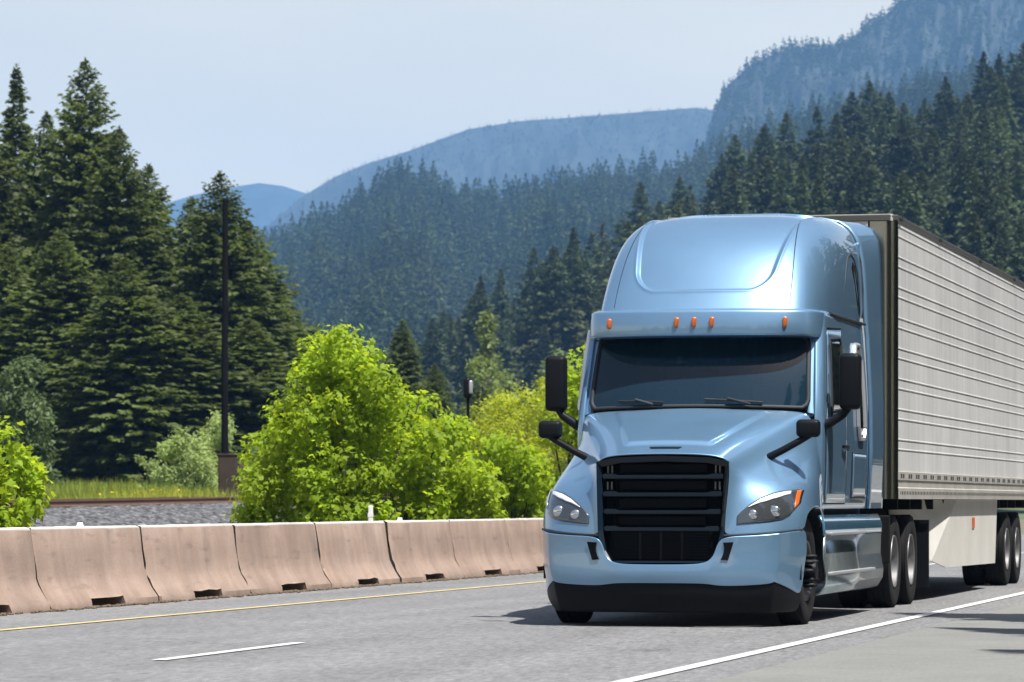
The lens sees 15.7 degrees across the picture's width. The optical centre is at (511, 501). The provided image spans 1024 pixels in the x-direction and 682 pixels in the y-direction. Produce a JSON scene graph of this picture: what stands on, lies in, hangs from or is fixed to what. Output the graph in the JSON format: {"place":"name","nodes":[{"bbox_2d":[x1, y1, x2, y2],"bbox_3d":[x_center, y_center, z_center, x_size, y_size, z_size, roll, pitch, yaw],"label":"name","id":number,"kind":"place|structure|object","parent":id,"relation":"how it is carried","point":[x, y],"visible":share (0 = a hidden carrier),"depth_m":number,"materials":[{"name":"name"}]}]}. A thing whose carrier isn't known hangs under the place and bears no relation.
{"place":"outdoors","nodes":[
{"label":"outdoors","id":0,"kind":"place"},
{"bbox_2d":[0,62,35,229],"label":"fir tree","id":1,"kind":"object","parent":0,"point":[21,140],"visible":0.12,"depth_m":205.67,"materials":[{"name":"green plant"}]},
{"bbox_2d":[165,183,305,245],"bbox_3d":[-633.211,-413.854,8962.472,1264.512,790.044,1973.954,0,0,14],"label":"mountain","id":2,"kind":"structure","parent":0,"point":[266,203],"depth_m":9329.96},
{"bbox_2d":[0,0,897,203],"label":"sky","id":3,"kind":"structure","parent":0,"point":[293,94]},
{"bbox_2d":[257,108,714,240],"bbox_3d":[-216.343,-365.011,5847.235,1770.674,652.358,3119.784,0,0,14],"label":"mountain","id":4,"kind":"structure","parent":0,"point":[586,155],"depth_m":6293.64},
{"bbox_2d":[258,0,1023,235],"bbox_3d":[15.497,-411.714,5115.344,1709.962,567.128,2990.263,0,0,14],"label":"forest","id":5,"kind":"object","parent":4,"relation":"on","point":[950,59],"visible":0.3,"depth_m":4368.23,"materials":[{"name":"plant"}]},
{"bbox_2d":[0,533,1023,681],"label":"road","id":6,"kind":"structure","parent":0,"point":[515,632],"depth_m":32.16,"materials":[{"name":"asphalt"}]},
{"bbox_2d":[0,527,49,613],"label":"concrete barrier","id":7,"kind":"object","parent":6,"relation":"on","point":[20,590],"visible":0.99,"depth_m":39.04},
{"bbox_2d":[27,526,157,609],"bbox_3d":[-4.814,0.719,41.360,0.662,0.898,3.445,0,0,14],"label":"concrete barrier","id":8,"kind":"object","parent":6,"relation":"on","point":[79,566],"visible":0.92,"depth_m":41.21,"materials":[{"name":"concrete"}]},
{"bbox_2d":[131,524,250,600],"bbox_3d":[-3.979,0.719,44.736,0.666,0.898,3.444,0,0,14],"label":"concrete barrier","id":9,"kind":"object","parent":6,"relation":"on","point":[186,562],"visible":0.91,"depth_m":44.56,"materials":[{"name":"concrete"}]},
{"bbox_2d":[0,570,543,615],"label":"grit","id":10,"kind":"object","parent":6,"relation":"on","point":[202,598],"visible":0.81,"depth_m":45.97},
{"bbox_2d":[232,522,330,593],"bbox_3d":[-3.144,0.719,48.115,0.666,0.898,3.440,0,0,14],"label":"concrete barrier","id":11,"kind":"object","parent":6,"relation":"on","point":[275,557],"visible":0.89,"depth_m":47.97,"materials":[{"name":"concrete"}]},
{"bbox_2d":[312,521,399,587],"bbox_3d":[-2.309,0.719,51.494,0.667,0.898,3.440,0,0,14],"label":"concrete barrier","id":12,"kind":"object","parent":6,"relation":"on","point":[353,553],"visible":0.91,"depth_m":51.34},
{"bbox_2d":[383,520,463,582],"bbox_3d":[-1.448,0.719,54.869,0.664,0.898,3.438,0,0,14],"label":"concrete barrier","id":13,"kind":"object","parent":6,"relation":"on","point":[420,550],"visible":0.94,"depth_m":54.66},
{"bbox_2d":[449,519,518,577],"bbox_3d":[-0.607,0.719,58.244,0.661,0.898,3.445,0,0,14],"label":"concrete barrier","id":14,"kind":"object","parent":6,"relation":"on","point":[480,547],"visible":0.85,"depth_m":58.11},
{"bbox_2d":[0,538,1023,630],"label":"edge line","id":15,"kind":"object","parent":6,"relation":"on","point":[254,607],"depth_m":40.33,"materials":[{"name":"yellow paint"}]},
{"bbox_2d":[504,518,543,572],"bbox_3d":[0.229,0.719,61.621,0.666,0.898,3.444,0,0,14],"label":"concrete barrier","id":16,"kind":"object","parent":6,"relation":"on","point":[524,536],"visible":0.62,"depth_m":60.94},
{"bbox_2d":[538,214,928,623],"bbox_3d":[2.465,-0.927,38.918,3.160,4.190,9.175,0,0,14],"label":"semi truck","id":17,"kind":"object","parent":6,"relation":"on","point":[728,425],"visible":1,"depth_m":36.17,"materials":[{"name":"blue paint"}]},
{"bbox_2d":[613,592,1023,681],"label":"edge line","id":18,"kind":"object","parent":6,"relation":"on","point":[659,673],"depth_m":30.15,"materials":[{"name":"white paint"}]},
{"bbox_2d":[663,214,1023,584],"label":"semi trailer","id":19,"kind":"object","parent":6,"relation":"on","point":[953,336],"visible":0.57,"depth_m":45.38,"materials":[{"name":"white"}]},
{"bbox_2d":[706,0,1023,148],"bbox_3d":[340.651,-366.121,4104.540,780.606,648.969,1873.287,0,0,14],"label":"mountain","id":20,"kind":"structure","parent":0,"point":[991,5],"depth_m":4308.13,"materials":[{"name":"plant"}]},
{"bbox_2d":[710,604,1023,681],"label":"shoulder","id":21,"kind":"object","parent":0,"point":[987,647],"depth_m":27.37},
{"bbox_2d":[997,508,1023,519],"bbox_3d":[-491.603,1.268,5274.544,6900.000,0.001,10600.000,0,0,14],"label":"ground","id":22,"kind":"structure","parent":0,"point":[1020,511],"depth_m":547.36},
{"bbox_2d":[31,498,536,526],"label":"ballast","id":23,"kind":"structure","parent":22,"relation":"on","point":[164,514],"depth_m":91.15,"materials":[{"name":"gravel"}]},
{"bbox_2d":[2,494,398,507],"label":"railway track","id":24,"kind":"structure","parent":23,"relation":"on","point":[119,501],"depth_m":97.13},
{"bbox_2d":[376,318,450,491],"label":"fir tree","id":25,"kind":"object","parent":22,"relation":"on","point":[408,370],"visible":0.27,"depth_m":204.69,"materials":[{"name":"green plant"}]},
{"bbox_2d":[421,363,473,481],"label":"fir tree","id":26,"kind":"object","parent":22,"relation":"on","point":[434,384],"visible":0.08,"depth_m":214.70,"materials":[{"name":"green plant"}]},
{"bbox_2d":[454,350,509,460],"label":"broadleaf tree","id":27,"kind":"object","parent":22,"relation":"on","point":[477,365],"visible":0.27,"depth_m":239.78,"materials":[{"name":"green plant"}]},
{"bbox_2d":[471,310,504,458],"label":"broadleaf tree","id":28,"kind":"object","parent":22,"relation":"on","point":[486,321],"visible":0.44,"depth_m":299.75,"materials":[{"name":"green plant"}]},
{"bbox_2d":[1020,520,1023,532],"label":"verge","id":29,"kind":"structure","parent":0,"point":[1022,525],"depth_m":192.96,"materials":[{"name":"soil"}]},
{"bbox_2d":[0,416,56,527],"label":"maple shrub","id":30,"kind":"object","parent":29,"relation":"on","point":[23,510],"visible":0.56,"depth_m":49.80,"materials":[{"name":"green plant"}]},
{"bbox_2d":[224,320,507,523],"bbox_3d":[-2.367,-0.856,60.953,4.848,4.250,3.330,0,0,0],"label":"maple shrub","id":31,"kind":"object","parent":29,"relation":"on","point":[350,400],"visible":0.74,"depth_m":60.24,"materials":[{"name":"green plant"}]},
{"bbox_2d":[434,375,574,519],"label":"leafy shrub","id":32,"kind":"object","parent":29,"relation":"on","point":[508,425],"visible":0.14,"depth_m":91.24,"materials":[{"name":"green plant"}]},
{"bbox_2d":[459,426,554,518],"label":"maple shrub","id":33,"kind":"object","parent":29,"relation":"on","point":[523,479],"visible":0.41,"depth_m":71.37,"materials":[{"name":"green plant"}]},
{"bbox_2d":[535,342,585,495],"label":"maple shrub","id":34,"kind":"object","parent":29,"relation":"on","point":[570,435],"visible":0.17,"depth_m":76.53,"materials":[{"name":"green plant"}]},
{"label":"hillside","id":35,"kind":"structure","parent":0,"visible":0},
{"bbox_2d":[417,317,466,426],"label":"hillside fir","id":36,"kind":"object","parent":35,"relation":"on","point":[433,356],"visible":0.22,"depth_m":641.29,"materials":[{"name":"green plant"}]},
{"bbox_2d":[440,320,460,389],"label":"hillside fir","id":37,"kind":"object","parent":35,"relation":"on","point":[451,336],"visible":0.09,"depth_m":680.00,"materials":[{"name":"green plant"}]},
{"bbox_2d":[447,294,476,406],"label":"hillside fir","id":38,"kind":"object","parent":35,"relation":"on","point":[457,351],"visible":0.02,"depth_m":659.00,"materials":[{"name":"green plant"}]},
{"bbox_2d":[447,275,506,441],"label":"hillside fir","id":39,"kind":"object","parent":35,"relation":"on","point":[470,326],"visible":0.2,"depth_m":647.37,"materials":[{"name":"green plant"}]},
{"bbox_2d":[475,320,525,441],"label":"hillside fir","id":40,"kind":"object","parent":35,"relation":"on","point":[506,347],"visible":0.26,"depth_m":645.73,"materials":[{"name":"green plant"}]},
{"bbox_2d":[486,267,516,332],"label":"hillside fir","id":41,"kind":"object","parent":35,"relation":"on","point":[501,310],"visible":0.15,"depth_m":743.24,"materials":[{"name":"green plant"}]},
{"bbox_2d":[503,247,542,339],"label":"hillside fir","id":42,"kind":"object","parent":35,"relation":"on","point":[525,287],"visible":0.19,"depth_m":704.11,"materials":[{"name":"green plant"}]},
{"bbox_2d":[519,325,555,409],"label":"hillside fir","id":43,"kind":"object","parent":35,"relation":"on","point":[541,354],"visible":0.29,"depth_m":645.34,"materials":[{"name":"green plant"}]},
{"bbox_2d":[507,245,589,393],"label":"hillside fir","id":44,"kind":"object","parent":35,"relation":"on","point":[554,289],"visible":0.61,"depth_m":653.17,"materials":[{"name":"green plant"}]},
{"bbox_2d":[543,238,601,363],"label":"hillside fir","id":45,"kind":"object","parent":35,"relation":"on","point":[584,301],"visible":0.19,"depth_m":663.39,"materials":[{"name":"green plant"}]},
{"bbox_2d":[606,181,652,263],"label":"hillside fir","id":46,"kind":"object","parent":35,"relation":"on","point":[639,197],"visible":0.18,"depth_m":766.19,"materials":[{"name":"green plant"}]},
{"bbox_2d":[698,153,729,213],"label":"hillside fir","id":47,"kind":"object","parent":35,"relation":"on","point":[714,192],"visible":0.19,"depth_m":774.29,"materials":[{"name":"green plant"}]},
{"bbox_2d":[703,134,747,204],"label":"hillside fir","id":48,"kind":"object","parent":35,"relation":"on","point":[738,160],"visible":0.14,"depth_m":781.26,"materials":[{"name":"green plant"}]},
{"bbox_2d":[712,165,750,213],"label":"hillside fir","id":49,"kind":"object","parent":35,"relation":"on","point":[735,188],"visible":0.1,"depth_m":591.21,"materials":[{"name":"green plant"}]},
{"bbox_2d":[500,52,1023,369],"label":"forest","id":50,"kind":"object","parent":35,"relation":"on","point":[599,273],"visible":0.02,"depth_m":682.54,"materials":[{"name":"plant"}]},
{"bbox_2d":[742,122,786,185],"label":"hillside fir","id":51,"kind":"object","parent":35,"relation":"on","point":[769,150],"visible":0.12,"depth_m":741.30,"materials":[{"name":"green plant"}]},
{"bbox_2d":[744,157,788,213],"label":"hillside fir","id":52,"kind":"object","parent":35,"relation":"on","point":[760,202],"visible":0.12,"depth_m":606.25,"materials":[{"name":"green plant"}]},
{"bbox_2d":[764,170,792,213],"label":"hillside fir","id":53,"kind":"object","parent":35,"relation":"on","point":[780,204],"visible":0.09,"depth_m":576.89,"materials":[{"name":"green plant"}]},
{"bbox_2d":[769,112,804,174],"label":"hillside fir","id":54,"kind":"object","parent":35,"relation":"on","point":[792,147],"visible":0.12,"depth_m":762.76,"materials":[{"name":"green plant"}]},
{"bbox_2d":[788,168,814,214],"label":"hillside fir","id":55,"kind":"object","parent":35,"relation":"on","point":[799,204],"visible":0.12,"depth_m":539.17,"materials":[{"name":"green plant"}]},
{"bbox_2d":[800,105,828,175],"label":"hillside fir","id":56,"kind":"object","parent":35,"relation":"on","point":[817,133],"visible":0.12,"depth_m":730.26,"materials":[{"name":"green plant"}]},
{"bbox_2d":[797,176,834,214],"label":"hillside fir","id":57,"kind":"object","parent":35,"relation":"on","point":[815,201],"visible":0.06,"depth_m":509.79,"materials":[{"name":"green plant"}]},
{"bbox_2d":[805,142,834,202],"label":"hillside fir","id":58,"kind":"object","parent":35,"relation":"on","point":[812,169],"visible":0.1,"depth_m":606.35,"materials":[{"name":"green plant"}]},
{"bbox_2d":[811,139,852,214],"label":"hillside fir","id":59,"kind":"object","parent":35,"relation":"on","point":[840,151],"visible":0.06,"depth_m":586.85,"materials":[{"name":"green plant"}]},
{"bbox_2d":[820,112,851,172],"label":"hillside fir","id":60,"kind":"object","parent":35,"relation":"on","point":[832,134],"visible":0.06,"depth_m":708.70,"materials":[{"name":"green plant"}]},
{"bbox_2d":[822,152,870,214],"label":"hillside fir","id":61,"kind":"object","parent":35,"relation":"on","point":[842,184],"visible":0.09,"depth_m":576.26,"materials":[{"name":"green plant"}]},
{"bbox_2d":[831,165,872,214],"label":"hillside fir","id":62,"kind":"object","parent":35,"relation":"on","point":[851,198],"visible":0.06,"depth_m":525.90,"materials":[{"name":"green plant"}]},
{"bbox_2d":[832,91,882,156],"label":"hillside fir","id":63,"kind":"object","parent":35,"relation":"on","point":[858,126],"visible":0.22,"depth_m":737.26,"materials":[{"name":"green plant"}]},
{"bbox_2d":[832,148,893,213],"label":"hillside fir","id":64,"kind":"object","parent":35,"relation":"on","point":[871,173],"visible":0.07,"depth_m":535.86,"materials":[{"name":"green plant"}]},
{"bbox_2d":[854,79,885,135],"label":"hillside fir","id":65,"kind":"object","parent":35,"relation":"on","point":[870,90],"visible":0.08,"depth_m":774.76,"materials":[{"name":"green plant"}]},
{"bbox_2d":[865,112,893,179],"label":"hillside fir","id":66,"kind":"object","parent":35,"relation":"on","point":[878,133],"visible":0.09,"depth_m":659.10,"materials":[{"name":"green plant"}]},
{"bbox_2d":[868,91,899,152],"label":"hillside fir","id":67,"kind":"object","parent":35,"relation":"on","point":[890,111],"visible":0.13,"depth_m":745.84,"materials":[{"name":"green plant"}]},
{"bbox_2d":[873,117,929,192],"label":"hillside fir","id":68,"kind":"object","parent":35,"relation":"on","point":[903,151],"visible":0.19,"depth_m":629.72,"materials":[{"name":"green plant"}]},
{"bbox_2d":[874,171,940,234],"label":"hillside fir","id":69,"kind":"object","parent":35,"relation":"on","point":[907,199],"visible":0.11,"depth_m":489.45,"materials":[{"name":"green plant"}]},
{"bbox_2d":[903,126,955,216],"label":"hillside fir","id":70,"kind":"object","parent":35,"relation":"on","point":[929,150],"visible":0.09,"depth_m":591.27,"materials":[{"name":"green plant"}]},
{"bbox_2d":[902,169,956,234],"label":"hillside fir","id":71,"kind":"object","parent":35,"relation":"on","point":[924,184],"visible":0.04,"depth_m":516.50,"materials":[{"name":"green plant"}]},
{"bbox_2d":[920,77,958,142],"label":"hillside fir","id":72,"kind":"object","parent":35,"relation":"on","point":[949,101],"visible":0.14,"depth_m":722.49,"materials":[{"name":"green plant"}]},
{"bbox_2d":[936,147,984,244],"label":"hillside fir","id":73,"kind":"object","parent":35,"relation":"on","point":[956,201],"visible":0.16,"depth_m":514.36,"materials":[{"name":"green plant"}]},
{"bbox_2d":[954,169,994,249],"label":"hillside fir","id":74,"kind":"object","parent":35,"relation":"on","point":[973,191],"visible":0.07,"depth_m":485.84,"materials":[{"name":"green plant"}]},
{"bbox_2d":[956,211,997,263],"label":"hillside fir","id":75,"kind":"object","parent":35,"relation":"on","point":[977,237],"visible":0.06,"depth_m":447.60,"materials":[{"name":"green plant"}]},
{"bbox_2d":[965,50,991,112],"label":"hillside fir","id":76,"kind":"object","parent":35,"relation":"on","point":[976,90],"visible":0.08,"depth_m":760.82,"materials":[{"name":"green plant"}]},
{"bbox_2d":[952,112,1009,179],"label":"hillside fir","id":77,"kind":"object","parent":35,"relation":"on","point":[989,133],"visible":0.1,"depth_m":585.73,"materials":[{"name":"green plant"}]},
{"bbox_2d":[960,129,1006,223],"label":"hillside fir","id":78,"kind":"object","parent":35,"relation":"on","point":[980,157],"visible":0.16,"depth_m":568.97,"materials":[{"name":"green plant"}]},
{"bbox_2d":[955,172,1023,267],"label":"hillside fir","id":79,"kind":"object","parent":35,"relation":"on","point":[992,225],"visible":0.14,"depth_m":474.17,"materials":[{"name":"green plant"}]},
{"bbox_2d":[971,67,1016,130],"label":"hillside fir","id":80,"kind":"object","parent":35,"relation":"on","point":[992,85],"visible":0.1,"depth_m":721.91,"materials":[{"name":"green plant"}]},
{"bbox_2d":[988,225,1014,272],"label":"hillside fir","id":81,"kind":"object","parent":35,"relation":"on","point":[999,254],"visible":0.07,"depth_m":464.12,"materials":[{"name":"green plant"}]},
{"bbox_2d":[986,107,1022,178],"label":"hillside fir","id":82,"kind":"object","parent":35,"relation":"on","point":[1000,149],"visible":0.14,"depth_m":611.05,"materials":[{"name":"green plant"}]},
{"bbox_2d":[988,178,1023,262],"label":"hillside fir","id":83,"kind":"object","parent":35,"relation":"on","point":[1013,209],"visible":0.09,"depth_m":506.14,"materials":[{"name":"green plant"}]},
{"bbox_2d":[997,84,1023,164],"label":"hillside fir","id":84,"kind":"object","parent":35,"relation":"on","point":[1011,123],"visible":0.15,"depth_m":654.63,"materials":[{"name":"green plant"}]},
{"bbox_2d":[1004,217,1023,281],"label":"hillside fir","id":85,"kind":"object","parent":35,"relation":"on","point":[1014,259],"visible":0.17,"depth_m":454.53,"materials":[{"name":"green plant"}]},
{"bbox_2d":[1004,64,1023,133],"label":"hillside fir","id":86,"kind":"object","parent":35,"relation":"on","point":[1018,104],"visible":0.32,"depth_m":759.32,"materials":[{"name":"green plant"}]},
{"bbox_2d":[1004,163,1023,224],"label":"hillside fir","id":87,"kind":"object","parent":35,"relation":"on","point":[1017,179],"visible":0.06,"depth_m":520.92,"materials":[{"name":"green plant"}]},
{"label":"meadow","id":88,"kind":"structure","parent":0,"visible":0},
{"bbox_2d":[0,125,36,298],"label":"fir tree","id":89,"kind":"object","parent":88,"relation":"on","point":[7,209],"visible":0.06,"depth_m":189.75,"materials":[{"name":"green plant"}]},
{"bbox_2d":[0,244,53,452],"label":"fir tree","id":90,"kind":"object","parent":88,"relation":"on","point":[9,274],"visible":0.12,"depth_m":173.50,"materials":[{"name":"green plant"}]},
{"bbox_2d":[0,352,67,491],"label":"broadleaf tree","id":91,"kind":"object","parent":88,"relation":"on","point":[23,402],"visible":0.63,"depth_m":149.47,"materials":[{"name":"green plant"}]},
{"bbox_2d":[7,110,64,267],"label":"fir tree","id":92,"kind":"object","parent":88,"relation":"on","point":[30,210],"visible":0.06,"depth_m":195.42,"materials":[{"name":"green plant"}]},
{"bbox_2d":[0,229,128,473],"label":"fir tree","id":93,"kind":"object","parent":88,"relation":"on","point":[76,297],"visible":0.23,"depth_m":170.94,"materials":[{"name":"green plant"}]},
{"bbox_2d":[15,57,177,303],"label":"fir tree","id":94,"kind":"object","parent":88,"relation":"on","point":[82,150],"visible":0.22,"depth_m":189.22,"materials":[{"name":"green plant"}]},
{"bbox_2d":[40,125,185,332],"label":"fir tree","id":95,"kind":"object","parent":88,"relation":"on","point":[137,240],"visible":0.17,"depth_m":185.36,"materials":[{"name":"green plant"}]},
{"bbox_2d":[38,257,239,486],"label":"fir tree","id":96,"kind":"object","parent":88,"relation":"on","point":[120,350],"visible":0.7,"depth_m":166.46,"materials":[{"name":"green plant"}]},
{"bbox_2d":[1,476,294,506],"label":"grass","id":97,"kind":"structure","parent":88,"relation":"on","point":[81,490],"depth_m":115.18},
{"bbox_2d":[217,454,243,495],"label":"trackside cabinet","id":98,"kind":"object","parent":97,"relation":"on","point":[228,464],"visible":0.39,"depth_m":118.75,"materials":[{"name":"brown metal"}]},
{"bbox_2d":[132,163,190,295],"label":"fir tree","id":99,"kind":"object","parent":88,"relation":"on","point":[167,239],"visible":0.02,"depth_m":195.66,"materials":[{"name":"green plant"}]},
{"bbox_2d":[148,425,217,492],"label":"willow shrub","id":100,"kind":"object","parent":88,"relation":"on","point":[171,453],"visible":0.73,"depth_m":127.43,"materials":[{"name":"green plant"}]},
{"bbox_2d":[159,196,208,278],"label":"fir tree","id":101,"kind":"object","parent":88,"relation":"on","point":[182,232],"visible":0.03,"depth_m":195.60,"materials":[{"name":"green plant"}]},
{"bbox_2d":[83,292,318,488],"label":"fir tree","id":102,"kind":"object","parent":88,"relation":"on","point":[191,327],"visible":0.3,"depth_m":168.63,"materials":[{"name":"green plant"}]},
{"bbox_2d":[185,406,245,492],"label":"willow shrub","id":103,"kind":"object","parent":88,"relation":"on","point":[215,422],"visible":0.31,"depth_m":137.75,"materials":[{"name":"green plant"}]},
{"bbox_2d":[221,198,227,453],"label":"utility pole","id":104,"kind":"object","parent":88,"relation":"on","point":[224,399],"visible":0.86,"depth_m":121.91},
{"bbox_2d":[152,170,316,409],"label":"fir tree","id":105,"kind":"object","parent":88,"relation":"on","point":[198,281],"visible":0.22,"depth_m":181.16,"materials":[{"name":"green plant"}]},
{"bbox_2d":[182,317,368,491],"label":"fir tree","id":106,"kind":"object","parent":88,"relation":"on","point":[255,359],"visible":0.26,"depth_m":171.24,"materials":[{"name":"green plant"}]},
{"bbox_2d":[212,218,363,489],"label":"fir tree","id":107,"kind":"object","parent":88,"relation":"on","point":[271,267],"visible":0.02,"depth_m":187.73,"materials":[{"name":"green plant"}]},
{"bbox_3d":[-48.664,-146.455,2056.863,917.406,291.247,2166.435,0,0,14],"label":"hillside","id":108,"kind":"structure","parent":0,"visible":0},
{"bbox_2d":[250,46,1022,375],"bbox_3d":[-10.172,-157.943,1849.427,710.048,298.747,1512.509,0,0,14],"label":"forest","id":109,"kind":"object","parent":108,"relation":"on","point":[386,254],"visible":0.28,"depth_m":2001.34,"materials":[{"name":"plant"}]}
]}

